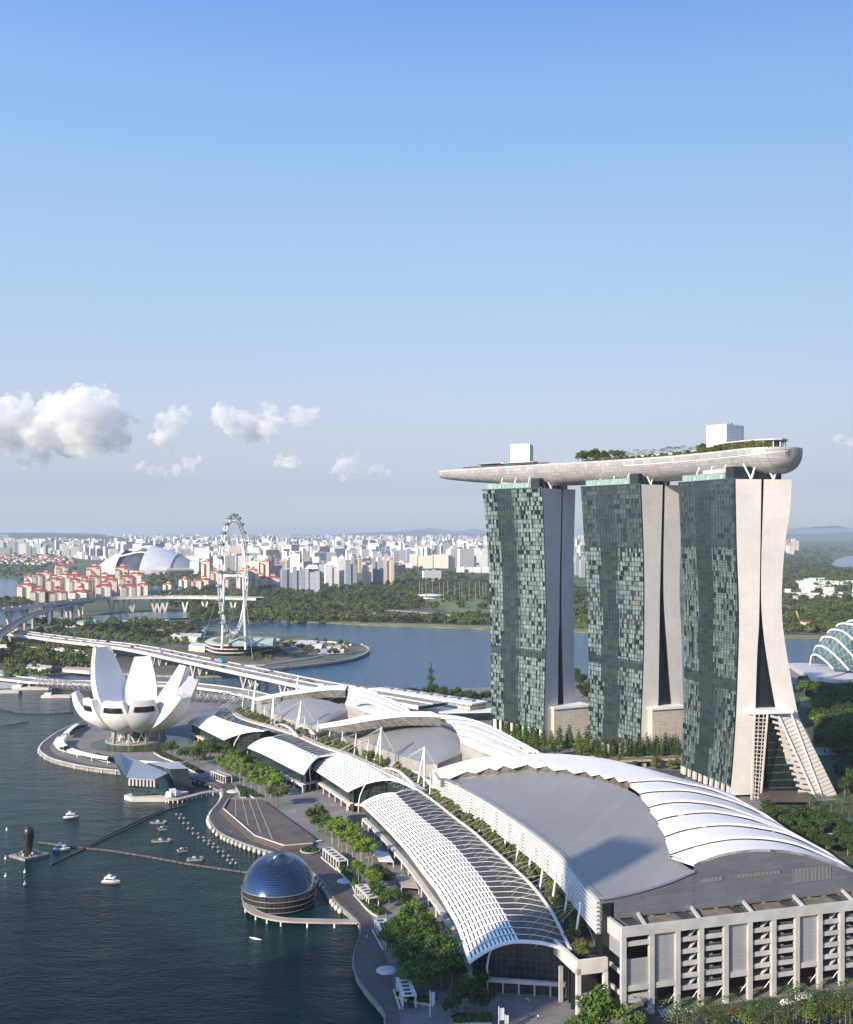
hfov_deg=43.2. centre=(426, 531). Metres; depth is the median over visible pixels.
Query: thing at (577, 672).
tree
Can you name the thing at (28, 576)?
apartment block
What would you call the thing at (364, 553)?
apartment block
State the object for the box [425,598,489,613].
golf lawn
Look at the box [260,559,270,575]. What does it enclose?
apartment block
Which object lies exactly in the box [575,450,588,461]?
deck tree
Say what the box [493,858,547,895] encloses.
cable mast
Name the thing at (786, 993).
palm
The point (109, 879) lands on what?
motor boat
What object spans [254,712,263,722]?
garden tree
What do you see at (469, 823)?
garden tree
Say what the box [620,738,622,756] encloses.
cypress
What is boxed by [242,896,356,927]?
dome walkway
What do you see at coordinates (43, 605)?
viaduct
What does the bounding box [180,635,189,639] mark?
distant tree
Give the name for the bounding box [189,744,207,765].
tree
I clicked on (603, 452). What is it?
deck tree
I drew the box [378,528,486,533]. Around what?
hills
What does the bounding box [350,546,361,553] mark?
apartment block
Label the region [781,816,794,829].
tree
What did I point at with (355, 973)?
promenade kerb
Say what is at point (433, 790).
garden tree
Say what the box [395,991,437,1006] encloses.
hedge
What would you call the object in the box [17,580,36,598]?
apartment block
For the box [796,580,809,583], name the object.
building
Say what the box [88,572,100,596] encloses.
apartment block
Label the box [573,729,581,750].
cone tree
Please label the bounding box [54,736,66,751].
covered walkway
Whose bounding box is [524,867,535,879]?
garden tree
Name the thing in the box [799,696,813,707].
garden lawn
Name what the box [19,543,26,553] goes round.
apartment block
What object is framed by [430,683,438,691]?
tree
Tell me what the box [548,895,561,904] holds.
garden tree
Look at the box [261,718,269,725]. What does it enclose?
garden tree
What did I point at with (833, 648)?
glasshouse
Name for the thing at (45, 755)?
island kerb
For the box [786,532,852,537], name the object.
hills
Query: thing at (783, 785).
entrance atrium
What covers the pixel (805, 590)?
building
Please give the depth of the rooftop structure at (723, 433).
693.87 m
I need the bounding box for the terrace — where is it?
[241,716,597,956]
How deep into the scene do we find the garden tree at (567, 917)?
390.13 m
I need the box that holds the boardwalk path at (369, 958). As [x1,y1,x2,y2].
[201,775,400,1023]
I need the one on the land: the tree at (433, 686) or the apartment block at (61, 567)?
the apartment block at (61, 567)
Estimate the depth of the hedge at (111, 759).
746.27 m
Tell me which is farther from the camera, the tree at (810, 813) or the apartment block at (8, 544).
the apartment block at (8, 544)
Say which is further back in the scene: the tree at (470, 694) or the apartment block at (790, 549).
the apartment block at (790, 549)
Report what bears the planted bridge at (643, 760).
on the ground at (295, 804)
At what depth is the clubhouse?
2556.70 m
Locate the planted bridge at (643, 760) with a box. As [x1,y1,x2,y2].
[588,753,680,766]
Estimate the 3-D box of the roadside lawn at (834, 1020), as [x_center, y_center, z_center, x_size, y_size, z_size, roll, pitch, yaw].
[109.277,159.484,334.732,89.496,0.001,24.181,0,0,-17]
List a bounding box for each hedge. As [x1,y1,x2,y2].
[53,739,87,755]
[61,724,88,735]
[92,753,114,762]
[153,749,180,761]
[182,762,204,774]
[235,784,245,797]
[240,786,260,798]
[335,862,355,880]
[348,876,361,895]
[361,899,386,917]
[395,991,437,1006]
[451,1012,492,1023]
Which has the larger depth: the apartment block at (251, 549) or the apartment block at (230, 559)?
the apartment block at (251, 549)
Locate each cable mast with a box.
[213,681,259,717]
[218,677,298,714]
[228,694,279,724]
[258,701,312,732]
[278,716,308,734]
[278,720,318,740]
[288,725,334,745]
[307,731,347,748]
[309,733,356,755]
[333,727,393,768]
[333,739,371,762]
[375,747,434,787]
[392,773,434,796]
[413,778,444,804]
[414,785,458,809]
[421,793,470,823]
[433,801,484,831]
[446,811,495,846]
[467,832,524,870]
[469,821,509,856]
[478,846,536,883]
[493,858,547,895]
[505,872,565,908]
[517,884,580,929]
[521,902,594,943]
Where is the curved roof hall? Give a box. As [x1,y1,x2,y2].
[788,663,852,682]
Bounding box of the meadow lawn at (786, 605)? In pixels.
[782,603,852,615]
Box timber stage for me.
[219,798,314,849]
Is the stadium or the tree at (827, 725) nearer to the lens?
the tree at (827, 725)
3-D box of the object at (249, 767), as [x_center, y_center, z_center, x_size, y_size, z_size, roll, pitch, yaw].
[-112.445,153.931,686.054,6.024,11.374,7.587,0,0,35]
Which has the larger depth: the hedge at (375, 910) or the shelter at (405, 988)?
the hedge at (375, 910)
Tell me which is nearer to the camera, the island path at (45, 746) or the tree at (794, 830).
the tree at (794, 830)
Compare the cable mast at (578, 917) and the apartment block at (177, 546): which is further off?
the apartment block at (177, 546)
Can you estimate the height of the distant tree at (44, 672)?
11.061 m
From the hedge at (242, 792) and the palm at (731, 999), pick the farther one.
the hedge at (242, 792)
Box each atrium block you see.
[550,700,587,741]
[647,701,682,761]
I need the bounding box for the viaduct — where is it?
[0,595,263,623]
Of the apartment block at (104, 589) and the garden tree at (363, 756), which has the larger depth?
the apartment block at (104, 589)
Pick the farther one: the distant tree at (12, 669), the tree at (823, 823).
the distant tree at (12, 669)
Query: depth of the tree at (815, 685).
1035.33 m
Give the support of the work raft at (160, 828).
on the water at (146, 940)
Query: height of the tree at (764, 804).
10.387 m
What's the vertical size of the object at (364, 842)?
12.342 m
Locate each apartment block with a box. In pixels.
[0,534,8,538]
[1,541,11,553]
[4,537,20,542]
[9,540,28,553]
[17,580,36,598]
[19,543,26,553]
[24,573,31,582]
[27,545,35,555]
[30,586,46,602]
[32,571,42,588]
[40,570,51,588]
[46,574,62,590]
[47,586,67,601]
[55,561,68,576]
[58,571,69,590]
[62,545,68,555]
[65,570,82,591]
[68,576,79,597]
[69,585,91,598]
[71,546,77,554]
[77,577,91,590]
[83,544,88,554]
[86,562,101,575]
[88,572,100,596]
[96,580,111,596]
[101,572,115,583]
[104,575,117,595]
[108,548,117,556]
[115,563,128,578]
[117,572,133,594]
[119,580,136,595]
[129,569,144,584]
[137,580,150,595]
[163,581,174,593]
[175,543,185,552]
[178,546,190,557]
[179,576,189,588]
[186,555,196,561]
[190,561,200,573]
[191,578,196,589]
[197,575,210,589]
[201,559,212,578]
[210,568,219,588]
[213,554,222,566]
[214,563,224,570]
[222,577,228,587]
[224,554,239,570]
[236,568,250,590]
[238,555,250,570]
[242,560,259,573]
[248,545,259,552]
[249,566,257,586]
[257,554,269,561]
[258,573,267,589]
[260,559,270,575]
[267,555,278,572]
[267,573,280,588]
[272,563,281,583]
[279,561,284,568]
[281,558,287,568]
[281,568,292,589]
[290,553,301,572]
[293,563,304,589]
[305,565,321,592]
[313,556,320,562]
[313,562,324,572]
[324,561,338,586]
[338,555,344,586]
[344,558,356,587]
[349,540,357,545]
[349,556,362,572]
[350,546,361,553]
[356,557,370,565]
[360,549,371,557]
[362,561,372,584]
[369,549,383,555]
[371,556,383,583]
[372,550,387,557]
[382,555,393,584]
[392,548,405,561]
[394,563,405,570]
[395,561,411,567]
[406,548,415,561]
[409,553,447,567]
[422,569,440,580]
[424,546,430,555]
[442,543,450,549]
[456,565,488,572]
[574,552,584,574]
[579,559,585,577]
[784,539,791,550]
[786,545,793,553]
[791,538,798,549]
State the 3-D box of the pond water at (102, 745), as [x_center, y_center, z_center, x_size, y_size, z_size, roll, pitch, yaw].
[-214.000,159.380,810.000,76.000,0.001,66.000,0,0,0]
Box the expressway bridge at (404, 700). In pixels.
[0,628,447,709]
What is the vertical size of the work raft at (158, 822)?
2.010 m
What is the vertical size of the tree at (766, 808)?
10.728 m
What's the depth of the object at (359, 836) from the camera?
527.56 m
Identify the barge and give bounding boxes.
[0,690,21,692]
[7,685,51,689]
[41,692,71,697]
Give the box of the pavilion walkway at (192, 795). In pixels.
[165,789,221,802]
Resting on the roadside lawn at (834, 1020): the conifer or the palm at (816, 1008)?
the palm at (816, 1008)
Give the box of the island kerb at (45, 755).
[38,692,199,771]
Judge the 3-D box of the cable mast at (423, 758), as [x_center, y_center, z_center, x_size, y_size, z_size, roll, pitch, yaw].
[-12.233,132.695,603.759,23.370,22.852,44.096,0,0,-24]
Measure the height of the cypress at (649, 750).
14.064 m
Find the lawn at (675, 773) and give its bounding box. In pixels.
[651,769,685,778]
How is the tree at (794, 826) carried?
on the ground at (295, 804)
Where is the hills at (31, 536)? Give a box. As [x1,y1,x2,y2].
[0,533,181,543]
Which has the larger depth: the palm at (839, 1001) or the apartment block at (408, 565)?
the apartment block at (408, 565)
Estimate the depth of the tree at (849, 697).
941.87 m
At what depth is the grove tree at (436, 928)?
403.90 m
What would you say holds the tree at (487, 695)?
on the ground at (295, 804)
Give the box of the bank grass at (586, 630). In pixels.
[124,614,821,637]
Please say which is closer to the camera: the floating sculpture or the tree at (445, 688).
the floating sculpture
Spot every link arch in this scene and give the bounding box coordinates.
[275,724,296,735]
[295,726,314,737]
[382,768,415,786]
[413,771,431,787]
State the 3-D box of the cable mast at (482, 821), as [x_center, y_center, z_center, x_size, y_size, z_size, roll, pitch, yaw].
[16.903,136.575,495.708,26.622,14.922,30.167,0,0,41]
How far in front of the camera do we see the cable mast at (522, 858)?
445.48 m
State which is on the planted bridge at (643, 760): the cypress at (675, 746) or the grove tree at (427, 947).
the cypress at (675, 746)
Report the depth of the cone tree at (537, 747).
745.04 m
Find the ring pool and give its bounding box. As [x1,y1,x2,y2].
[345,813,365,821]
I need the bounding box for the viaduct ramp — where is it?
[0,601,94,641]
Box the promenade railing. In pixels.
[195,776,386,1023]
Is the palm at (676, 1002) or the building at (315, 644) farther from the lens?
the building at (315, 644)
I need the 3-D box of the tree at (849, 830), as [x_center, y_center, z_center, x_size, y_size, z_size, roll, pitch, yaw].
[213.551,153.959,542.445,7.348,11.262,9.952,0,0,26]
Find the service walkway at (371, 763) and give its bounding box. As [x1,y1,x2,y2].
[234,712,425,789]
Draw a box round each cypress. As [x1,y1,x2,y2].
[594,739,597,756]
[596,739,599,756]
[599,739,602,757]
[600,734,606,757]
[605,739,608,755]
[609,738,612,756]
[611,735,615,756]
[616,737,619,754]
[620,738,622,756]
[621,740,625,756]
[624,734,629,756]
[627,735,631,756]
[630,735,633,755]
[633,738,637,756]
[635,732,640,756]
[640,739,643,756]
[644,732,649,754]
[647,737,651,755]
[651,737,654,755]
[655,737,660,755]
[659,735,663,755]
[663,732,669,755]
[663,733,667,755]
[667,734,672,754]
[671,734,674,754]
[673,733,676,754]
[676,736,680,755]
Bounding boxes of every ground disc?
[226,789,237,792]
[337,878,348,883]
[376,965,397,974]
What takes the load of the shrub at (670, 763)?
on the ground at (295, 804)
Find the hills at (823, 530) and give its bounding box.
[786,526,852,533]
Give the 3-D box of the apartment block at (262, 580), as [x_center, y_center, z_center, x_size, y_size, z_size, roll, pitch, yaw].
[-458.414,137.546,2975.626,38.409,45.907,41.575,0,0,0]
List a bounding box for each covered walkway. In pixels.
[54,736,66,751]
[62,724,78,738]
[67,748,108,763]
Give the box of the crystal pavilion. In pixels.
[112,753,192,801]
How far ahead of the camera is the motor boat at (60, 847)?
545.76 m
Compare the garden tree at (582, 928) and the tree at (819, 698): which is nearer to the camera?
the garden tree at (582, 928)
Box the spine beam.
[232,713,571,950]
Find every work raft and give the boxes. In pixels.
[149,820,167,823]
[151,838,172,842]
[158,826,167,830]
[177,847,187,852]
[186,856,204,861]
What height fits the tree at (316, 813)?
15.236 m
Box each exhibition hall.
[254,685,410,748]
[317,711,540,784]
[432,753,852,1017]
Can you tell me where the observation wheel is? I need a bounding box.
[198,513,267,658]
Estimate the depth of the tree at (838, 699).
939.17 m
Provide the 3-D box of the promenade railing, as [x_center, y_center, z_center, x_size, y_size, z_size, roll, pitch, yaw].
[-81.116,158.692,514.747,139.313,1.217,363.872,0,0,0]
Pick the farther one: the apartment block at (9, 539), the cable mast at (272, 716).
the apartment block at (9, 539)
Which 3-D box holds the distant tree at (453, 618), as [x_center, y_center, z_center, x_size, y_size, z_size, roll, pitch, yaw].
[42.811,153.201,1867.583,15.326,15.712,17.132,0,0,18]
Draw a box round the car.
[779,999,794,1005]
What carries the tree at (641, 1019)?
on the ground at (295, 804)
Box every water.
[0,579,18,596]
[0,606,827,693]
[0,678,383,1023]
[69,611,190,619]
[90,735,192,751]
[151,582,178,589]
[832,556,852,567]
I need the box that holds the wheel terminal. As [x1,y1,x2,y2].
[205,636,279,655]
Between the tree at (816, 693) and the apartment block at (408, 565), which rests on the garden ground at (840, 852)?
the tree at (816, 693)
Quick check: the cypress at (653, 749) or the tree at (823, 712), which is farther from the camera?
the tree at (823, 712)
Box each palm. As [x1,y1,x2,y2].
[660,1013,683,1023]
[661,994,693,1023]
[661,1005,693,1023]
[667,1005,698,1022]
[675,999,697,1023]
[677,1006,709,1023]
[684,994,713,1023]
[693,1000,728,1022]
[694,1004,719,1023]
[703,1011,728,1023]
[704,1014,730,1023]
[714,1005,739,1022]
[716,995,746,1023]
[726,1004,759,1023]
[726,1009,752,1023]
[732,1002,765,1023]
[744,1009,773,1023]
[745,997,777,1023]
[755,996,774,1023]
[756,994,781,1011]
[760,1008,790,1023]
[765,1002,794,1022]
[770,1013,796,1023]
[775,985,803,1023]
[780,981,807,1018]
[780,998,807,1023]
[788,1001,824,1023]
[789,988,813,1021]
[794,983,826,1023]
[804,990,829,1020]
[804,1005,834,1023]
[811,982,836,1012]
[814,989,837,1022]
[820,998,844,1023]
[824,981,852,1022]
[829,993,846,1023]
[832,1002,852,1023]
[836,993,852,1023]
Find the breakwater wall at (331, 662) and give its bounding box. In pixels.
[264,644,369,669]
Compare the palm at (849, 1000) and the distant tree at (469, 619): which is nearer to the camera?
the palm at (849, 1000)
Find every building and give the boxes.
[26,663,52,673]
[62,666,90,673]
[64,619,133,627]
[157,626,205,635]
[172,632,201,641]
[188,642,205,651]
[295,640,323,648]
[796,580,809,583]
[800,620,810,624]
[801,589,810,592]
[802,584,814,589]
[813,587,833,590]
[827,592,842,594]
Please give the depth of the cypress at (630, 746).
729.98 m
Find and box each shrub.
[650,755,661,768]
[665,759,675,769]
[673,757,680,765]
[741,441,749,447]
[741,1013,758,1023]
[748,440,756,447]
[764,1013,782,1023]
[795,998,822,1021]
[822,996,848,1021]
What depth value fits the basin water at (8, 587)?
3061.86 m
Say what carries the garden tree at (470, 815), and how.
on the terrace
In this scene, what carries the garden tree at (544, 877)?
on the terrace
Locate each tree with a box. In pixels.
[2,671,12,677]
[6,667,16,674]
[19,670,28,676]
[28,667,37,675]
[40,669,48,676]
[103,635,112,640]
[151,638,159,645]
[162,739,179,754]
[165,635,173,643]
[176,746,193,761]
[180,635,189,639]
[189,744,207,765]
[195,740,207,746]
[201,741,217,758]
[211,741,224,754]
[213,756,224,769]
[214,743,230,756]
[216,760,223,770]
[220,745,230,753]
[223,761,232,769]
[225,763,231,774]
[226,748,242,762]
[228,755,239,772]
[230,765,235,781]
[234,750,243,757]
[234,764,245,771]
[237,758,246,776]
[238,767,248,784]
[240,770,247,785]
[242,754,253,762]
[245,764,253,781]
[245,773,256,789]
[247,714,254,719]
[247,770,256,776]
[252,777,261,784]
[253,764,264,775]
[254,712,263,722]
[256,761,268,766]
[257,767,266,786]
[259,716,269,722]
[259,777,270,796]
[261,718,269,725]
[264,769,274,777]
[264,786,288,805]
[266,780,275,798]
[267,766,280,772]
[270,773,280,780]
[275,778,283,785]
[277,719,287,727]
[301,728,310,738]
[305,803,329,831]
[316,732,325,739]
[317,814,334,833]
[319,736,329,744]
[323,738,331,745]
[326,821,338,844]
[330,739,338,747]
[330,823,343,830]
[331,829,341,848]
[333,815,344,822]
[336,741,345,749]
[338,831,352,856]
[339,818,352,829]
[342,742,353,753]
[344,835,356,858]
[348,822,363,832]
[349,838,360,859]
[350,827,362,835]
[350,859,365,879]
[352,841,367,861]
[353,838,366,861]
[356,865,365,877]
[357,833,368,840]
[360,750,372,760]
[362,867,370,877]
[365,750,374,761]
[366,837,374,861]
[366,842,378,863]
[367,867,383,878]
[367,880,386,903]
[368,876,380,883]
[369,861,384,877]
[373,753,384,763]
[376,915,400,939]
[377,887,400,909]
[378,761,387,770]
[378,867,395,888]
[380,925,413,960]
[387,912,424,928]
[389,920,428,946]
[390,935,425,969]
[392,762,401,773]
[394,890,413,904]
[397,897,434,926]
[398,767,408,773]
[398,959,429,988]
[406,771,416,780]
[410,952,444,991]
[415,915,439,932]
[415,935,437,958]
[418,928,438,944]
[420,687,430,692]
[425,943,460,988]
[426,920,452,936]
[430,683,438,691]
[430,788,435,799]
[431,930,462,972]
[432,790,440,797]
[437,796,446,803]
[438,690,449,694]
[438,949,468,983]
[440,685,447,691]
[440,989,464,1014]
[442,798,453,810]
[447,803,458,811]
[448,615,455,623]
[450,687,461,696]
[450,973,478,1009]
[451,807,459,815]
[457,617,465,623]
[462,815,471,822]
[466,617,473,624]
[466,689,475,698]
[466,820,474,826]
[467,813,474,821]
[467,983,497,1012]
[468,970,489,988]
[472,817,479,830]
[474,693,482,699]
[475,819,483,832]
[476,821,486,827]
[482,824,491,832]
[483,691,491,700]
[483,828,491,840]
[487,831,501,846]
[495,840,506,853]
[501,716,510,734]
[506,843,516,858]
[509,718,520,738]
[514,856,523,870]
[516,855,528,866]
[517,730,523,747]
[520,720,528,743]
[520,863,535,873]
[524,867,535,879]
[527,722,540,746]
[533,737,541,752]
[534,864,543,877]
[538,726,547,748]
[539,872,551,886]
[543,887,557,902]
[545,731,556,751]
[546,879,558,886]
[548,883,560,891]
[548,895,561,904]
[554,725,566,751]
[554,904,562,913]
[555,901,571,917]
[559,911,576,927]
[562,925,580,943]
[562,1013,606,1023]
[564,725,575,750]
[569,918,587,935]
[571,937,590,956]
[572,982,634,1023]
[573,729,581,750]
[574,667,580,675]
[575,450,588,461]
[575,684,586,697]
[576,676,583,683]
[576,737,586,755]
[578,726,593,754]
[580,690,587,700]
[582,449,600,459]
[589,448,599,457]
[592,734,599,755]
[598,450,610,457]
[608,449,624,456]
[622,1011,650,1023]
[759,798,772,809]
[762,800,775,808]
[765,807,777,817]
[772,805,785,813]
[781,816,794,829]
[785,803,800,813]
[789,828,802,835]
[790,825,802,831]
[791,805,806,817]
[791,810,803,818]
[793,815,802,824]
[795,680,812,694]
[797,674,809,690]
[797,677,810,690]
[797,818,813,838]
[800,824,818,839]
[801,805,814,812]
[803,689,813,703]
[805,809,820,818]
[806,626,815,632]
[807,832,823,844]
[808,708,820,719]
[809,690,825,701]
[810,714,829,727]
[811,681,823,689]
[811,706,829,712]
[812,701,824,707]
[812,817,831,832]
[813,695,830,702]
[813,720,834,738]
[813,729,832,752]
[814,685,823,691]
[814,807,827,817]
[815,816,827,833]
[816,702,828,708]
[816,716,836,724]
[816,716,837,724]
[817,624,826,631]
[819,724,840,732]
[819,834,835,850]
[820,708,830,715]
[821,733,840,755]
[822,682,834,690]
[822,832,837,847]
[824,810,842,828]
[825,699,835,708]
[829,683,846,691]
[829,712,842,717]
[830,704,840,711]
[830,717,846,728]
[830,814,842,823]
[831,727,844,733]
[831,817,846,826]
[832,696,850,703]
[832,740,848,748]
[832,824,845,846]
[833,732,847,746]
[833,763,846,778]
[834,745,850,758]
[835,702,849,709]
[835,760,847,775]
[836,731,852,746]
[837,778,852,794]
[838,767,847,777]
[838,834,852,855]
[839,709,852,715]
[841,714,852,727]
[842,701,852,708]
[842,775,852,793]
[842,819,850,825]
[843,695,852,701]
[843,766,852,776]
[844,681,852,689]
[844,826,852,833]
[846,721,852,727]
[846,763,852,769]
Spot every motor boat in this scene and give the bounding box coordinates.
[52,840,69,850]
[63,811,78,818]
[101,874,119,883]
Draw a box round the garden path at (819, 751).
[814,747,846,755]
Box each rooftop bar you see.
[475,462,509,467]
[501,461,536,465]
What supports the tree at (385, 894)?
on the ground at (295, 804)
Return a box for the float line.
[179,814,233,863]
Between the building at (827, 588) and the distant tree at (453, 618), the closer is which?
the distant tree at (453, 618)
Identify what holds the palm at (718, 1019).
on the roadside lawn at (834, 1020)
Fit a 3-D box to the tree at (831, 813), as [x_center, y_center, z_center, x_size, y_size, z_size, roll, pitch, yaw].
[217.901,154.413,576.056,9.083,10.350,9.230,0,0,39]
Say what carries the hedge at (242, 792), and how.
on the ground at (295, 804)
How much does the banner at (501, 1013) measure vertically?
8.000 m
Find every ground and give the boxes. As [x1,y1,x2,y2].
[0,624,367,689]
[0,670,47,688]
[39,670,852,1023]
[105,734,166,745]
[757,682,852,869]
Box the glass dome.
[241,851,316,914]
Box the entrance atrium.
[747,706,836,801]
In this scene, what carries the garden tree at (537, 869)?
on the terrace
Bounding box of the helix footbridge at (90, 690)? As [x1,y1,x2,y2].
[32,677,237,702]
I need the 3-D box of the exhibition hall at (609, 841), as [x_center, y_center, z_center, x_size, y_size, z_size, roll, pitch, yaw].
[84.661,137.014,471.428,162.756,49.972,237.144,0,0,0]
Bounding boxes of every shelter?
[209,770,231,783]
[321,847,347,870]
[353,884,378,905]
[372,918,390,949]
[393,977,416,1009]
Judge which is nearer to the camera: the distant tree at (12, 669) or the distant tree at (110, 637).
the distant tree at (12, 669)
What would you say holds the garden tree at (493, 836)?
on the terrace
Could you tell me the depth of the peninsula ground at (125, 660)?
1396.51 m
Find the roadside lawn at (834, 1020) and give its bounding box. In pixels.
[789,1012,852,1023]
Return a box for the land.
[0,534,852,638]
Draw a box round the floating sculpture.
[9,826,49,860]
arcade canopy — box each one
[188,706,273,754]
[248,734,337,792]
[311,753,414,812]
[361,789,569,1001]
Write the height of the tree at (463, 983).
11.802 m
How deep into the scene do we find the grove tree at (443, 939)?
387.82 m
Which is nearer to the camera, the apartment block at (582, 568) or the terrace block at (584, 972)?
the terrace block at (584, 972)
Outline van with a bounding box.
[795,993,811,1000]
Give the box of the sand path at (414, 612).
[384,609,488,618]
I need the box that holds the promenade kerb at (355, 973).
[194,778,385,1023]
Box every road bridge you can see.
[0,644,89,655]
[0,674,275,699]
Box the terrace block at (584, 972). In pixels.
[553,940,607,1014]
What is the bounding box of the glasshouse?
[809,619,852,670]
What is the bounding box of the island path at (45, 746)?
[40,693,198,769]
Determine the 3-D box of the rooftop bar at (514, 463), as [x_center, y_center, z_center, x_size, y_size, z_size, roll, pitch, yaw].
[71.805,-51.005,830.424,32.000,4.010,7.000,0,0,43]
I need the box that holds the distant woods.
[0,538,852,667]
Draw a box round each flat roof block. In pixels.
[371,687,487,710]
[407,706,490,720]
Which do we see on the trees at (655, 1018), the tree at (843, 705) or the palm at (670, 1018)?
the palm at (670, 1018)
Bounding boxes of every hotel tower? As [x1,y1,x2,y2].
[482,476,575,740]
[580,473,683,761]
[678,463,810,794]
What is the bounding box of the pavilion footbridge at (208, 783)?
[190,776,224,788]
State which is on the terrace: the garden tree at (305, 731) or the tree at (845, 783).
the garden tree at (305, 731)
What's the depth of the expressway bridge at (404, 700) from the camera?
1154.79 m
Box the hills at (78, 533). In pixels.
[40,532,141,538]
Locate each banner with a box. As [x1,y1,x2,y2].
[430,991,434,1016]
[498,1006,503,1023]
[505,1014,508,1023]
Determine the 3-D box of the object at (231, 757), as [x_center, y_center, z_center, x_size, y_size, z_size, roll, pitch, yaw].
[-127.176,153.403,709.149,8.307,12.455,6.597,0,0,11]
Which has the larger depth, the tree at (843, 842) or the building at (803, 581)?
the building at (803, 581)
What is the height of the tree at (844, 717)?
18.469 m
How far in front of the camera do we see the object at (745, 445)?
651.83 m
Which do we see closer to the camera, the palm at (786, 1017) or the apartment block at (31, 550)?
the palm at (786, 1017)
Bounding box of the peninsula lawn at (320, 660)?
[266,658,325,666]
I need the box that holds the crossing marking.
[657,1005,686,1016]
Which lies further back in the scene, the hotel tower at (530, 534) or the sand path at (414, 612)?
the sand path at (414, 612)
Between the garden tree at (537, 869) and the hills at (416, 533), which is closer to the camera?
the garden tree at (537, 869)
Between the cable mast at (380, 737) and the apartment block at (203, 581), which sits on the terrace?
the cable mast at (380, 737)
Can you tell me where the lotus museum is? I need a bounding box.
[71,646,198,744]
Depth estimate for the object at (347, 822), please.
549.98 m
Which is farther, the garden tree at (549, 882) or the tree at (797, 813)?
the tree at (797, 813)
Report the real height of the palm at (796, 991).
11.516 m
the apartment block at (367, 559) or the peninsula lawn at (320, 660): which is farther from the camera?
the apartment block at (367, 559)
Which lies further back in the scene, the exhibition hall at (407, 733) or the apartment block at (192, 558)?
the apartment block at (192, 558)
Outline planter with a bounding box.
[300,846,319,853]
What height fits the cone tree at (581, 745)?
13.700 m
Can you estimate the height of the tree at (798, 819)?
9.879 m
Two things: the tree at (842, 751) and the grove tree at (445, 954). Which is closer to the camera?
the grove tree at (445, 954)
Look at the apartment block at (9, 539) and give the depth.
8317.75 m
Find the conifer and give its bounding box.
[426,663,435,686]
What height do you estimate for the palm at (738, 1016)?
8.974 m
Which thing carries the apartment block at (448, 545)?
on the land
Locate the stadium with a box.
[98,545,193,573]
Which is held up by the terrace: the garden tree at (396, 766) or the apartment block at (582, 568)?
the garden tree at (396, 766)
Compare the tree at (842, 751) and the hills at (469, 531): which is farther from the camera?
the hills at (469, 531)
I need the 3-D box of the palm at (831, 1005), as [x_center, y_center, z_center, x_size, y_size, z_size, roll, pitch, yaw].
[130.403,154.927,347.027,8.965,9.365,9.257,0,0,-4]
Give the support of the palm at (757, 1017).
on the roadside lawn at (834, 1020)
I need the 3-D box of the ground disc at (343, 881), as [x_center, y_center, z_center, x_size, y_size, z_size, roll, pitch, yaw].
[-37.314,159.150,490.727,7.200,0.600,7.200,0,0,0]
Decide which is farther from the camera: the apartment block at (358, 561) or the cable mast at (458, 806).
the apartment block at (358, 561)
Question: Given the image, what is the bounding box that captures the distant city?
[0,534,584,570]
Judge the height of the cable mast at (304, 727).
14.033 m
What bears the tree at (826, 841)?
on the garden ground at (840, 852)
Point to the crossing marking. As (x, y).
(667, 1012)
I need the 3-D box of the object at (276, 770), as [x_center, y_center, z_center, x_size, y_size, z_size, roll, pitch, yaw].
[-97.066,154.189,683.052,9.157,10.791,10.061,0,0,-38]
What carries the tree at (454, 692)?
on the ground at (295, 804)
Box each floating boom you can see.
[0,709,73,713]
[38,841,246,872]
[49,805,185,864]
[56,809,162,860]
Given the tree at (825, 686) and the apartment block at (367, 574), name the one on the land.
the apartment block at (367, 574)
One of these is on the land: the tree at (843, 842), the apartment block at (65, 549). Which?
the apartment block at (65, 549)
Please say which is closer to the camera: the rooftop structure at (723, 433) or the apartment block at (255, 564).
the rooftop structure at (723, 433)
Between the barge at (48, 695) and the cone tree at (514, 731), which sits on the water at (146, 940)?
the barge at (48, 695)
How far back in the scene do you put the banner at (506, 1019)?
343.52 m
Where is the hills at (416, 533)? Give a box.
[312,531,486,536]
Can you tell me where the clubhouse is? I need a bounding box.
[417,594,442,598]
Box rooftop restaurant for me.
[715,438,787,447]
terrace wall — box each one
[249,655,323,666]
[281,646,348,651]
[283,640,351,645]
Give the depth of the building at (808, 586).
2923.08 m
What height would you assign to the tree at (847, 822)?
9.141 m
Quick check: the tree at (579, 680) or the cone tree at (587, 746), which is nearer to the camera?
the cone tree at (587, 746)
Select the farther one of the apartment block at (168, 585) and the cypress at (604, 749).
the apartment block at (168, 585)
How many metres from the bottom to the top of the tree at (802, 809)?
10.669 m
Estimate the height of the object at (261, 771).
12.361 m

